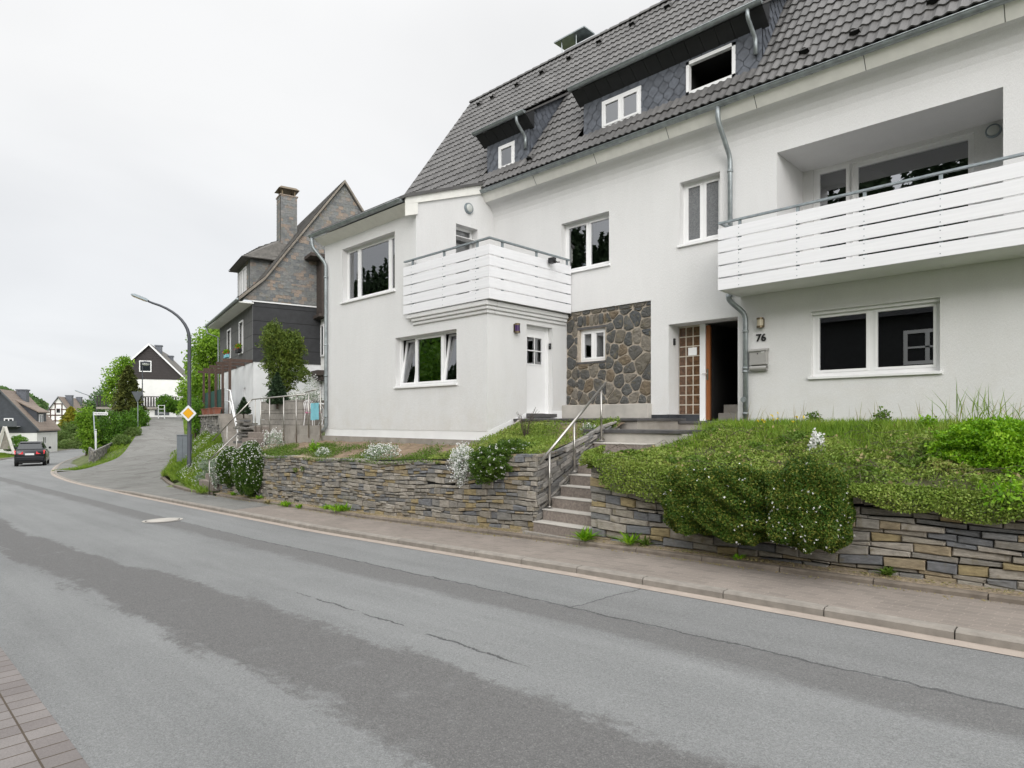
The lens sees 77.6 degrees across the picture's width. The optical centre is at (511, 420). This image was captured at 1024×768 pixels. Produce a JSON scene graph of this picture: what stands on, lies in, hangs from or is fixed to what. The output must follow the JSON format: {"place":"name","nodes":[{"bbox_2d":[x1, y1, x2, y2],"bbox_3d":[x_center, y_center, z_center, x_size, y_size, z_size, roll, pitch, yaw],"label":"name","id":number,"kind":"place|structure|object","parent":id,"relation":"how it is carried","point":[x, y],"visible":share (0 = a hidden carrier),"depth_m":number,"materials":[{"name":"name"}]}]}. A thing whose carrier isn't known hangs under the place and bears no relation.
{"place":"outdoors","nodes":[
{"label":"outdoors","id":0,"kind":"place"},
{"bbox_2d":[0,385,48,409],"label":"wooded hill","id":1,"kind":"structure","parent":0,"point":[42,403],"depth_m":299.06,"materials":[{"name":"green plant"}]},
{"bbox_2d":[0,647,89,767],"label":"pavement","id":2,"kind":"structure","parent":0,"point":[32,734],"depth_m":3.97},
{"bbox_2d":[57,455,83,470],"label":"footway","id":3,"kind":"structure","parent":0,"point":[65,465],"depth_m":43.57,"materials":[{"name":"concrete"}]},
{"bbox_2d":[54,417,183,488],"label":"side lane","id":4,"kind":"structure","parent":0,"point":[145,456],"depth_m":39.74,"materials":[{"name":"grey asphalt"}]},
{"bbox_2d":[100,479,272,509],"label":"pavement","id":5,"kind":"structure","parent":0,"point":[158,487],"depth_m":19.75,"materials":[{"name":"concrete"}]},
{"bbox_2d":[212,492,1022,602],"bbox_3d":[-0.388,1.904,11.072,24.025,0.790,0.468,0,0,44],"label":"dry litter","id":6,"kind":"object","parent":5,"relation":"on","point":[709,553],"visible":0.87,"depth_m":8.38,"materials":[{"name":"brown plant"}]},
{"bbox_2d":[0,0,660,406],"label":"sky","id":7,"kind":"structure","parent":0,"point":[147,147],"materials":[{"name":"white"}]},
{"bbox_2d":[262,422,624,459],"bbox_3d":[-3.407,0.646,16.236,13.270,1.247,2.520,0,0,44],"label":"garden bed","id":8,"kind":"object","parent":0,"point":[407,448],"visible":0.26,"depth_m":15.43,"materials":[{"name":"soil"}]},
{"bbox_2d":[215,445,235,487],"bbox_3d":[-8.529,1.378,19.250,0.993,1.299,0.809,0,0,44],"label":"hanging bush","id":9,"kind":"object","parent":8,"relation":"on","point":[223,467],"visible":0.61,"depth_m":18.99,"materials":[{"name":"green plant"}]},
{"bbox_2d":[261,427,284,448],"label":"white flower","id":10,"kind":"object","parent":8,"relation":"on","point":[272,435],"visible":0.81,"depth_m":19.43,"materials":[{"name":"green plant"}]},
{"bbox_2d":[254,425,323,445],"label":"terrace","id":11,"kind":"structure","parent":8,"relation":"on","point":[302,433],"depth_m":19.84,"materials":[{"name":"concrete"}]},
{"bbox_2d":[212,394,305,444],"bbox_3d":[-8.140,0.239,20.309,3.947,2.121,1.288,0,0,44],"label":"handrail","id":12,"kind":"object","parent":11,"relation":"attached to","point":[255,399],"visible":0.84,"depth_m":21.11,"materials":[{"name":"silver metal"}]},
{"bbox_2d":[261,400,323,424],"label":"planter wall","id":13,"kind":"structure","parent":11,"relation":"on","point":[276,416],"depth_m":23.09,"materials":[{"name":"concrete"}]},
{"bbox_2d":[264,372,288,408],"bbox_3d":[-8.651,-1.139,23.487,0.954,1.398,0.964,0,0,44],"label":"fir","id":14,"kind":"object","parent":13,"relation":"on","point":[277,387],"visible":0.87,"depth_m":23.36,"materials":[{"name":"green plant"}]},
{"bbox_2d":[254,317,308,393],"bbox_3d":[-8.846,-2.051,24.477,2.093,3.821,1.487,0,0,4],"label":"thuja","id":15,"kind":"object","parent":13,"relation":"in","point":[285,346],"visible":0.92,"depth_m":24.24,"materials":[{"name":"green plant"}]},
{"bbox_2d":[263,390,322,404],"bbox_3d":[-8.252,-0.820,23.842,3.953,0.675,0.949,0,0,44],"label":"white flower","id":16,"kind":"object","parent":13,"relation":"on","point":[312,396],"visible":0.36,"depth_m":22.93,"materials":[{"name":"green plant"}]},
{"bbox_2d":[305,389,320,437],"bbox_3d":[-5.942,-0.226,19.038,0.914,1.452,0.043,0,0,44],"label":"handrail","id":17,"kind":"object","parent":11,"relation":"attached to","point":[308,410],"visible":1,"depth_m":19.04,"materials":[{"name":"silver metal"}]},
{"bbox_2d":[318,403,323,424],"bbox_3d":[-6.120,-0.201,20.955,0.711,0.738,0.711,0,0,44],"label":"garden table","id":18,"kind":"object","parent":11,"relation":"on","point":[322,412],"visible":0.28,"depth_m":20.90,"materials":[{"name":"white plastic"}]},
{"bbox_2d":[311,403,318,419],"bbox_3d":[-6.178,-0.300,20.953,0.520,0.560,0.685,0,0,44],"label":"cloth","id":19,"kind":"object","parent":18,"relation":"on","point":[314,411],"visible":0.79,"depth_m":20.69,"materials":[{"name":"teal fabric"}]},
{"bbox_2d":[361,442,401,459],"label":"white flower","id":20,"kind":"object","parent":8,"relation":"on","point":[376,451],"visible":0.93,"depth_m":14.38,"materials":[{"name":"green plant"}]},
{"bbox_2d":[229,416,619,464],"bbox_3d":[-3.465,0.584,16.111,13.190,1.358,2.582,0,0,44],"label":"ground cover","id":21,"kind":"object","parent":8,"relation":"on","point":[277,451],"visible":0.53,"depth_m":13.53,"materials":[{"name":"green plant"}]},
{"bbox_2d":[446,441,473,487],"bbox_3d":[-0.953,0.798,11.840,0.550,0.892,0.500,0,0,-5],"label":"white flower","id":22,"kind":"object","parent":8,"relation":"on","point":[464,449],"visible":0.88,"depth_m":11.80,"materials":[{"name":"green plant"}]},
{"bbox_2d":[465,437,539,484],"bbox_3d":[-0.176,0.720,11.357,1.302,0.872,1.018,0,0,-20],"label":"hanging bush","id":23,"kind":"object","parent":8,"relation":"on","point":[483,462],"visible":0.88,"depth_m":11.09,"materials":[{"name":"green plant"}]},
{"bbox_2d":[516,407,537,434],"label":"twiggy shrub","id":24,"kind":"object","parent":8,"relation":"on","point":[523,426],"visible":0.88,"depth_m":13.09,"materials":[{"name":"green plant"}]},
{"bbox_2d":[0,423,957,627],"bbox_3d":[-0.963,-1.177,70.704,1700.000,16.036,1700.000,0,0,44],"label":"ground","id":25,"kind":"structure","parent":0,"point":[81,460],"depth_m":46.01,"materials":[{"name":"green plant"}]},
{"bbox_2d":[0,426,14,453],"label":"frame","id":26,"kind":"object","parent":25,"relation":"on","point":[6,444],"visible":0.91,"depth_m":67.98,"materials":[{"name":"wood"}]},
{"bbox_2d":[7,434,28,450],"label":"clipped bush","id":27,"kind":"object","parent":25,"relation":"on","point":[20,438],"visible":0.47,"depth_m":68.66,"materials":[{"name":"green plant"}]},
{"bbox_2d":[0,389,60,453],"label":"slate gabled house","id":28,"kind":"structure","parent":25,"relation":"on","point":[23,413],"depth_m":74.28,"materials":[{"name":"white paint"}]},
{"bbox_2d":[46,395,84,423],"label":"timbered house","id":29,"kind":"structure","parent":25,"relation":"on","point":[58,407],"depth_m":135.17,"materials":[{"name":"white paint"}]},
{"bbox_2d":[56,406,81,431],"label":"golden conifer","id":30,"kind":"object","parent":25,"relation":"on","point":[68,416],"visible":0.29,"depth_m":99.34,"materials":[{"name":"yellow plant"}]},
{"bbox_2d":[57,421,86,448],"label":"mixed shrub","id":31,"kind":"object","parent":25,"relation":"on","point":[66,439],"visible":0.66,"depth_m":93.10,"materials":[{"name":"green plant"}]},
{"bbox_2d":[70,403,102,455],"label":"hedge tree","id":32,"kind":"object","parent":25,"relation":"on","point":[85,422],"visible":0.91,"depth_m":51.68,"materials":[{"name":"green plant"}]},
{"bbox_2d":[79,395,107,421],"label":"tree","id":33,"kind":"object","parent":25,"relation":"on","point":[93,404],"visible":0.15,"depth_m":99.43,"materials":[{"name":"green plant"}]},
{"bbox_2d":[88,442,112,462],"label":"garden wall","id":34,"kind":"structure","parent":25,"relation":"on","point":[96,454],"depth_m":44.47,"materials":[{"name":"grey stone"}]},
{"bbox_2d":[98,409,123,443],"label":"hedge bush","id":35,"kind":"object","parent":25,"relation":"on","point":[111,432],"visible":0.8,"depth_m":52.60,"materials":[{"name":"green plant"}]},
{"bbox_2d":[99,354,135,410],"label":"sparse tree","id":36,"kind":"object","parent":25,"relation":"on","point":[117,370],"visible":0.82,"depth_m":69.62,"materials":[{"name":"green plant"}]},
{"bbox_2d":[52,417,193,476],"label":"grass","id":37,"kind":"structure","parent":25,"relation":"on","point":[102,460],"depth_m":42.84,"materials":[{"name":"green plant"}]},
{"bbox_2d":[111,427,142,445],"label":"hedge bush","id":38,"kind":"object","parent":25,"relation":"on","point":[126,439],"visible":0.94,"depth_m":50.14,"materials":[{"name":"green plant"}]},
{"bbox_2d":[117,410,137,432],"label":"hedge bush","id":39,"kind":"object","parent":25,"relation":"on","point":[129,419],"visible":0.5,"depth_m":55.74,"materials":[{"name":"green plant"}]},
{"bbox_2d":[108,365,149,427],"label":"tall conifer","id":40,"kind":"object","parent":25,"relation":"on","point":[123,393],"visible":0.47,"depth_m":65.40,"materials":[{"name":"green plant"}]},
{"bbox_2d":[128,405,150,426],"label":"hedge bush","id":41,"kind":"object","parent":25,"relation":"on","point":[144,418],"visible":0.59,"depth_m":60.81,"materials":[{"name":"green plant"}]},
{"bbox_2d":[96,343,186,416],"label":"gabled house","id":42,"kind":"structure","parent":25,"relation":"on","point":[162,373],"depth_m":80.12,"materials":[{"name":"paint"}]},
{"bbox_2d":[131,294,191,467],"bbox_3d":[-13.531,-1.252,24.600,2.326,7.320,0.220,0,0,0],"label":"street lamp","id":43,"kind":"object","parent":25,"relation":"on","point":[189,461],"visible":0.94,"depth_m":24.55,"materials":[{"name":"grey metal"}]},
{"bbox_2d":[180,405,196,420],"bbox_3d":[-12.353,-0.286,24.368,0.627,0.627,0.104,0,0,0],"label":"priority sign","id":44,"kind":"object","parent":43,"relation":"attached to","point":[188,413],"visible":1,"depth_m":24.32,"materials":[{"name":"metal"}]},
{"bbox_2d":[155,394,178,413],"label":"hedge bush","id":45,"kind":"object","parent":25,"relation":"on","point":[170,404],"visible":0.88,"depth_m":72.63,"materials":[{"name":"green plant"}]},
{"bbox_2d":[175,376,186,420],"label":"tree","id":46,"kind":"object","parent":25,"relation":"on","point":[181,404],"visible":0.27,"depth_m":69.51,"materials":[{"name":"green plant"}]},
{"bbox_2d":[160,475,212,494],"bbox_3d":[-16.515,2.468,31.362,1.407,0.784,27.005,0,0,-29],"label":"edging","id":47,"kind":"object","parent":25,"relation":"on","point":[165,479],"visible":0.21,"depth_m":22.43,"materials":[{"name":"concrete"}]},
{"bbox_2d":[160,430,222,489],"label":"grass","id":48,"kind":"structure","parent":25,"relation":"on","point":[173,474],"depth_m":25.71,"materials":[{"name":"green plant"}]},
{"bbox_2d":[177,434,192,461],"bbox_3d":[-13.745,1.143,26.750,0.540,1.130,0.340,0,0,0],"label":"utility cabinet","id":49,"kind":"object","parent":48,"relation":"on","point":[181,445],"visible":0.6,"depth_m":26.59,"materials":[{"name":"grey metal"}]},
{"bbox_2d":[184,397,205,437],"bbox_3d":[-16.333,0.064,32.986,1.420,2.683,1.273,0,0,44],"label":"tree","id":50,"kind":"object","parent":25,"relation":"on","point":[197,407],"visible":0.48,"depth_m":32.83,"materials":[{"name":"green plant"}]},
{"bbox_2d":[177,320,219,406],"bbox_3d":[-19.249,-2.541,40.556,4.410,7.922,3.474,0,0,44],"label":"broad leaf tree","id":51,"kind":"object","parent":25,"relation":"on","point":[205,354],"visible":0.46,"depth_m":39.60,"materials":[{"name":"green plant"}]},
{"bbox_2d":[176,429,222,483],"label":"meadow flowers","id":52,"kind":"object","parent":25,"relation":"on","point":[202,453],"visible":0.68,"depth_m":24.84,"materials":[{"name":"white plant"}]},
{"bbox_2d":[193,459,213,480],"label":"plant","id":53,"kind":"object","parent":25,"relation":"on","point":[202,466],"visible":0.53,"depth_m":22.00,"materials":[{"name":"green plant"}]},
{"bbox_2d":[197,414,251,435],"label":"garden wall","id":54,"kind":"structure","parent":25,"relation":"on","point":[209,422],"depth_m":29.82,"materials":[{"name":"grey stone"}]},
{"bbox_2d":[198,358,252,413],"bbox_3d":[-14.087,-1.480,31.029,1.210,2.400,8.050,0,0,-33],"label":"pergola","id":55,"kind":"object","parent":54,"relation":"on","point":[214,398],"visible":0.83,"depth_m":30.70,"materials":[{"name":"brown wood"}]},
{"bbox_2d":[199,427,268,490],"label":"garden steps","id":56,"kind":"structure","parent":25,"relation":"on","point":[258,436],"depth_m":21.09,"materials":[{"name":"concrete"}]},
{"bbox_2d":[209,458,219,489],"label":"silver plant","id":57,"kind":"object","parent":56,"relation":"on","point":[212,470],"visible":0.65,"depth_m":19.78,"materials":[{"name":"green plant"}]},
{"bbox_2d":[218,414,252,447],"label":"garden steps","id":58,"kind":"structure","parent":25,"relation":"on","point":[224,420],"depth_m":25.11,"materials":[{"name":"concrete"}]},
{"bbox_2d":[226,389,237,440],"bbox_3d":[-11.111,-0.114,25.365,0.147,2.429,3.407,0,0,-31],"label":"handrail","id":59,"kind":"object","parent":58,"relation":"on","point":[231,405],"visible":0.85,"depth_m":25.86,"materials":[{"name":"white metal"}]},
{"bbox_2d":[236,397,251,417],"bbox_3d":[-10.512,-0.526,24.993,0.707,0.866,0.623,0,0,44],"label":"fir","id":60,"kind":"object","parent":58,"relation":"on","point":[242,404],"visible":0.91,"depth_m":24.91,"materials":[{"name":"green plant"}]},
{"bbox_2d":[233,420,257,443],"bbox_3d":[-9.300,0.377,22.326,0.904,0.818,0.748,0,0,44],"label":"stone pile","id":61,"kind":"object","parent":25,"relation":"on","point":[243,434],"visible":0.74,"depth_m":22.18,"materials":[{"name":"grey stone"}]},
{"bbox_2d":[205,180,363,429],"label":"slate house","id":62,"kind":"structure","parent":25,"relation":"on","point":[281,278],"depth_m":29.35,"materials":[{"name":"grey stone"}]},
{"bbox_2d":[296,367,311,383],"bbox_3d":[-7.313,-1.599,22.484,0.532,0.623,0.566,0,0,44],"label":"clipped ball","id":63,"kind":"object","parent":25,"relation":"on","point":[304,370],"visible":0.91,"depth_m":22.41,"materials":[{"name":"green plant"}]},
{"bbox_2d":[54,454,1023,651],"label":"kerb","id":64,"kind":"structure","parent":25,"relation":"on","point":[1005,641],"depth_m":7.01,"materials":[{"name":"concrete"}]},
{"bbox_2d":[522,442,654,541],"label":"garden steps","id":65,"kind":"structure","parent":25,"relation":"on","point":[566,513],"depth_m":10.57,"materials":[{"name":"concrete"}]},
{"bbox_2d":[539,382,606,506],"bbox_3d":[1.104,0.358,11.215,0.087,2.175,1.879,0,0,44],"label":"handrail","id":66,"kind":"object","parent":65,"relation":"on","point":[548,453],"visible":1,"depth_m":11.19,"materials":[{"name":"silver metal"}]},
{"bbox_2d":[513,418,700,446],"bbox_3d":[5.312,0.225,10.319,13.580,0.550,2.640,0,0,44],"label":"landing","id":67,"kind":"object","parent":25,"relation":"on","point":[643,430],"visible":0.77,"depth_m":11.97,"materials":[{"name":"concrete"}]},
{"bbox_2d":[216,494,1023,604],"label":"edging","id":68,"kind":"object","parent":25,"relation":"on","point":[1018,600],"visible":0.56,"depth_m":8.03,"materials":[{"name":"concrete"}]},
{"bbox_2d":[308,0,1023,444],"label":"white house","id":69,"kind":"structure","parent":25,"relation":"on","point":[830,192],"depth_m":13.51,"materials":[{"name":"paint"}]},
{"bbox_2d":[340,234,395,303],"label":"window","id":70,"kind":"structure","parent":69,"relation":"in","point":[369,265],"depth_m":18.38,"materials":[{"name":"white plastic"}]},
{"bbox_2d":[393,330,457,388],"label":"window","id":71,"kind":"structure","parent":69,"relation":"in","point":[422,357],"depth_m":16.83,"materials":[{"name":"white plastic"}]},
{"bbox_2d":[456,227,471,291],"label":"balcony door","id":72,"kind":"structure","parent":69,"relation":"in","point":[460,232],"depth_m":17.51,"materials":[{"name":"white plastic"}]},
{"bbox_2d":[498,140,547,182],"bbox_3d":[0.177,-7.112,17.781,1.316,1.129,0.987,0,0,44],"label":"window","id":73,"kind":"structure","parent":69,"relation":"in","point":[511,144],"depth_m":17.51,"materials":[{"name":"white plastic"}]},
{"bbox_2d":[526,325,556,416],"bbox_3d":[0.637,-1.183,15.345,0.330,2.185,0.991,0,0,44],"label":"side door","id":74,"kind":"structure","parent":69,"relation":"in","point":[537,375],"depth_m":15.52,"materials":[{"name":"white plastic"}]},
{"bbox_2d":[561,214,609,274],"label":"window","id":75,"kind":"structure","parent":69,"relation":"in","point":[587,241],"depth_m":16.57,"materials":[{"name":"white plastic"}]},
{"bbox_2d":[581,328,604,361],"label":"window","id":76,"kind":"structure","parent":69,"relation":"in","point":[592,341],"depth_m":15.76,"materials":[{"name":"white plastic"}]},
{"bbox_2d":[602,85,676,141],"bbox_3d":[2.865,-7.141,15.165,1.783,1.123,0.987,0,0,44],"label":"window","id":77,"kind":"structure","parent":69,"relation":"in","point":[620,98],"depth_m":14.82,"materials":[{"name":"white plastic"}]},
{"bbox_2d":[677,175,719,247],"bbox_3d":[4.021,-4.440,13.522,0.999,1.406,0.290,0,0,44],"label":"window","id":78,"kind":"structure","parent":69,"relation":"in","point":[701,197],"depth_m":13.59,"materials":[{"name":"white plastic"}]},
{"bbox_2d":[686,42,786,108],"bbox_3d":[4.900,-7.216,14.069,1.695,0.914,2.240,0,0,44],"label":"open window","id":79,"kind":"structure","parent":69,"relation":"in","point":[717,65],"depth_m":13.65,"materials":[{"name":"white plastic"}]},
{"bbox_2d":[748,348,768,370],"bbox_3d":[4.832,-1.201,12.493,0.362,0.442,0.146,0,0,44],"label":"letterbox","id":80,"kind":"object","parent":69,"relation":"attached to","point":[758,356],"visible":1,"depth_m":12.45,"materials":[{"name":"metal"}]},
{"bbox_2d":[814,161,892,263],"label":"loggia door","id":81,"kind":"structure","parent":69,"relation":"in","point":[836,179],"depth_m":13.18,"materials":[{"name":"white plastic"}]},
{"bbox_2d":[808,298,942,379],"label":"window","id":82,"kind":"structure","parent":69,"relation":"in","point":[903,338],"depth_m":12.23,"materials":[{"name":"white plastic"}]},
{"bbox_2d":[853,133,973,256],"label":"window","id":83,"kind":"structure","parent":69,"relation":"in","point":[956,152],"depth_m":12.65,"materials":[{"name":"white plastic"}]},
{"bbox_2d":[985,123,1001,137],"bbox_3d":[8.327,-5.023,11.028,0.240,0.240,0.078,0,0,44],"label":"wall lamp","id":84,"kind":"object","parent":69,"relation":"attached to","point":[993,130],"visible":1,"depth_m":11.01,"materials":[{"name":"grey glass"}]},
{"bbox_2d":[0,449,1023,767],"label":"road","id":85,"kind":"structure","parent":0,"point":[190,639],"depth_m":5.00,"materials":[{"name":"grey asphalt"}]},
{"bbox_2d":[14,441,50,465],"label":"car","id":86,"kind":"object","parent":85,"relation":"on","point":[31,452],"visible":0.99,"depth_m":45.15,"materials":[{"name":"grey paint"}]},
{"bbox_2d":[142,518,182,522],"bbox_3d":[-8.044,2.287,14.675,0.840,0.019,0.840,0,0,44],"label":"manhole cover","id":87,"kind":"object","parent":85,"relation":"on","point":[157,520],"visible":1,"depth_m":14.62,"materials":[{"name":"paint"}]},
{"bbox_2d":[51,462,1023,657],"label":"gutter strip","id":88,"kind":"object","parent":85,"relation":"on","point":[1010,652],"visible":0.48,"depth_m":6.98,"materials":[{"name":"concrete"}]},
{"bbox_2d":[214,492,1023,596],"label":"gravel verge","id":89,"kind":"structure","parent":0,"point":[908,579],"depth_m":7.82,"materials":[{"name":"grey gravel"}]},
{"bbox_2d":[218,421,619,531],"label":"garden wall","id":90,"kind":"structure","parent":89,"relation":"on","point":[517,498],"depth_m":12.68,"materials":[{"name":"stone"}]},
{"bbox_2d":[229,440,265,496],"bbox_3d":[-7.439,1.348,18.065,1.275,1.617,0.927,0,0,44],"label":"hanging bush","id":91,"kind":"object","parent":90,"relation":"hanging from","point":[243,477],"visible":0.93,"depth_m":17.74,"materials":[{"name":"green plant"}]},
{"bbox_2d":[569,526,599,540],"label":"weed","id":92,"kind":"object","parent":89,"relation":"on","point":[584,535],"visible":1,"depth_m":9.65,"materials":[{"name":"green plant"}]},
{"bbox_2d":[611,530,647,544],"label":"weed","id":93,"kind":"object","parent":89,"relation":"on","point":[627,540],"visible":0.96,"depth_m":9.17,"materials":[{"name":"green plant"}]},
{"bbox_2d":[589,463,1023,591],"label":"garden wall","id":94,"kind":"structure","parent":89,"relation":"on","point":[933,545],"depth_m":7.01,"materials":[{"name":"stone"}]},
{"bbox_2d":[659,463,785,546],"bbox_3d":[2.654,1.040,8.084,1.658,1.031,0.882,0,0,44],"label":"hanging bush","id":95,"kind":"object","parent":94,"relation":"hanging from","point":[705,514],"visible":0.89,"depth_m":7.81,"materials":[{"name":"green plant"}]},
{"bbox_2d":[763,455,856,553],"bbox_3d":[3.367,0.950,7.300,1.014,1.129,0.891,0,0,44],"label":"hanging bush","id":96,"kind":"object","parent":94,"relation":"hanging from","point":[804,533],"visible":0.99,"depth_m":7.02,"materials":[{"name":"green plant"}]},
{"bbox_2d":[978,474,1023,510],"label":"creeper","id":97,"kind":"object","parent":94,"relation":"attached to","point":[1001,488],"visible":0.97,"depth_m":6.15,"materials":[{"name":"green plant"}]},
{"bbox_2d":[868,566,898,576],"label":"weed","id":98,"kind":"object","parent":89,"relation":"on","point":[888,571],"visible":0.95,"depth_m":6.96,"materials":[{"name":"green plant"}]},
{"bbox_2d":[237,505,1023,636],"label":"pavement","id":99,"kind":"structure","parent":0,"point":[989,616],"depth_m":7.40,"materials":[{"name":"grey asphalt"}]},
{"bbox_2d":[609,429,1022,496],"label":"garden bed","id":100,"kind":"object","parent":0,"point":[925,481],"visible":0.05,"depth_m":7.61,"materials":[{"name":"green plant"}]},
{"bbox_2d":[578,423,1023,525],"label":"ground cover","id":101,"kind":"object","parent":100,"relation":"on","point":[874,489],"visible":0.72,"depth_m":8.13,"materials":[{"name":"green plant"}]},
{"bbox_2d":[596,424,1023,483],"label":"twigs","id":102,"kind":"object","parent":100,"relation":"on","point":[828,461],"visible":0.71,"depth_m":8.15,"materials":[{"name":"green plant"}]},
{"bbox_2d":[806,428,825,454],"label":"white flower","id":103,"kind":"object","parent":100,"relation":"on","point":[815,439],"visible":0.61,"depth_m":8.53,"materials":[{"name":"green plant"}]},
{"bbox_2d":[644,416,1023,461],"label":"grass","id":104,"kind":"structure","parent":100,"relation":"on","point":[821,426],"depth_m":9.74,"materials":[{"name":"green plant"}]},
{"bbox_2d":[726,395,1021,421],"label":"tall grass","id":105,"kind":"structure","parent":100,"relation":"on","point":[874,412],"depth_m":10.77,"materials":[{"name":"green plant"}]},
{"bbox_2d":[871,406,892,423],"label":"herb","id":106,"kind":"object","parent":100,"relation":"on","point":[878,415],"visible":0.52,"depth_m":10.31,"materials":[{"name":"green plant"}]},
{"bbox_2d":[918,414,939,428],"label":"herb","id":107,"kind":"object","parent":100,"relation":"on","point":[927,421],"visible":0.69,"depth_m":9.02,"materials":[{"name":"green plant"}]},
{"bbox_2d":[918,415,1023,479],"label":"bright bush","id":108,"kind":"object","parent":100,"relation":"on","point":[985,439],"visible":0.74,"depth_m":7.15,"materials":[{"name":"green plant"}]},
{"bbox_2d":[928,384,1023,423],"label":"tall grass","id":109,"kind":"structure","parent":100,"relation":"on","point":[977,409],"depth_m":9.06,"materials":[{"name":"green plant"}]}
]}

